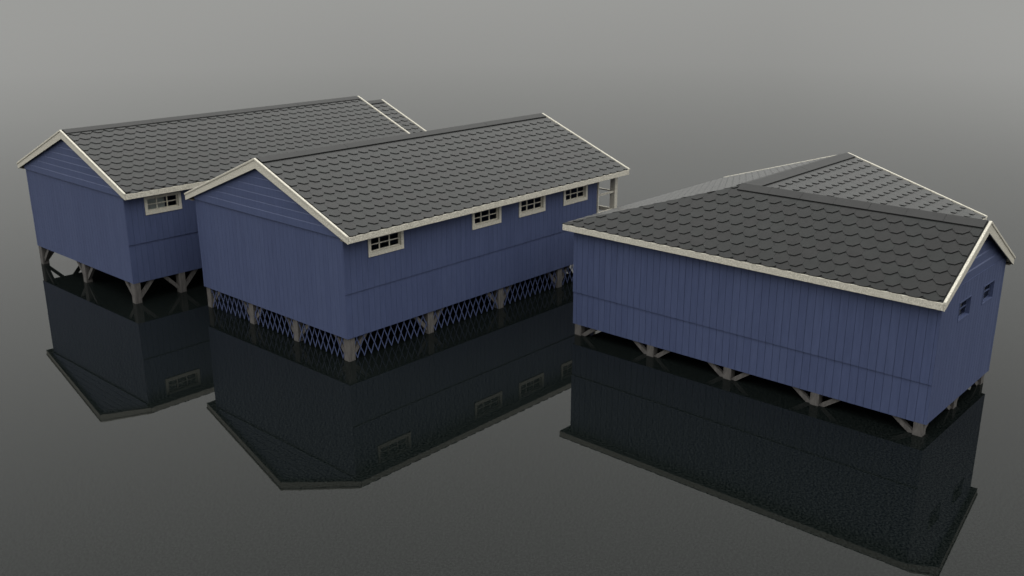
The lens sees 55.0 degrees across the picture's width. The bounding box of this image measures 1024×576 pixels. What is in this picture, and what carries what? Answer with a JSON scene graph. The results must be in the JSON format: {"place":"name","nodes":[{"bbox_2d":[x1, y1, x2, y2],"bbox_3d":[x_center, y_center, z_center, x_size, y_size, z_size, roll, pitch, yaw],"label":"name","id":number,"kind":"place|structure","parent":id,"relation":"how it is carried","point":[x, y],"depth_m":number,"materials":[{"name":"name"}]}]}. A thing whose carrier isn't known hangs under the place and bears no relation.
{"place":"outdoors","nodes":[
{"label":"outdoors","id":0,"kind":"place"},
{"bbox_2d":[0,0,1023,575],"bbox_3d":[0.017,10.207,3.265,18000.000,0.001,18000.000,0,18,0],"label":"water","id":1,"kind":"structure","parent":0,"point":[166,428],"depth_m":27.72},
{"bbox_2d":[16,96,425,303],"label":"stilt house","id":2,"kind":"structure","parent":1,"relation":"on","point":[109,199],"depth_m":34.98,"materials":[{"name":"blue paint"}]},
{"bbox_2d":[144,191,181,214],"bbox_3d":[-11.910,-2.900,33.488,0.130,0.612,1.343,15,23,40],"label":"window","id":3,"kind":"structure","parent":2,"relation":"in","point":[166,202],"depth_m":33.50,"materials":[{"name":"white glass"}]},
{"bbox_2d":[184,113,629,361],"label":"stilt house","id":4,"kind":"structure","parent":1,"relation":"on","point":[346,244],"depth_m":30.69,"materials":[{"name":"blue paint"}]},
{"bbox_2d":[368,230,403,256],"bbox_3d":[-3.685,-1.325,28.523,0.130,0.612,1.343,15,23,40],"label":"window","id":5,"kind":"structure","parent":4,"relation":"in","point":[391,242],"depth_m":28.58,"materials":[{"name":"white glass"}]},
{"bbox_2d":[472,206,500,229],"bbox_3d":[-0.842,-2.289,31.521,0.130,0.612,1.343,15,23,40],"label":"window","id":6,"kind":"structure","parent":4,"relation":"in","point":[492,216],"depth_m":31.57,"materials":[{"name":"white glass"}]},
{"bbox_2d":[519,195,545,217],"bbox_3d":[0.647,-2.794,33.090,0.130,0.612,1.343,15,23,40],"label":"window","id":7,"kind":"structure","parent":4,"relation":"in","point":[538,204],"depth_m":33.15,"materials":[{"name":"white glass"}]},
{"bbox_2d":[563,185,587,205],"bbox_3d":[2.213,-3.324,34.740,0.130,0.612,1.343,15,23,40],"label":"window","id":8,"kind":"structure","parent":4,"relation":"in","point":[578,194],"depth_m":34.81,"materials":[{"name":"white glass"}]},
{"bbox_2d":[562,152,1015,436],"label":"stilt house","id":9,"kind":"structure","parent":1,"relation":"on","point":[848,277],"depth_m":25.84,"materials":[{"name":"blue paint"}]},
{"bbox_2d":[957,295,971,322],"bbox_3d":[11.028,0.492,24.081,0.132,0.511,0.841,15,23,40],"label":"window","id":10,"kind":"structure","parent":9,"relation":"in","point":[964,307],"depth_m":24.27,"materials":[{"name":"blue paint"}]},
{"bbox_2d":[981,279,994,304],"bbox_3d":[12.215,0.091,25.330,0.132,0.511,0.841,15,23,40],"label":"window","id":11,"kind":"structure","parent":9,"relation":"in","point":[989,288],"depth_m":25.53,"materials":[{"name":"blue paint"}]}
]}

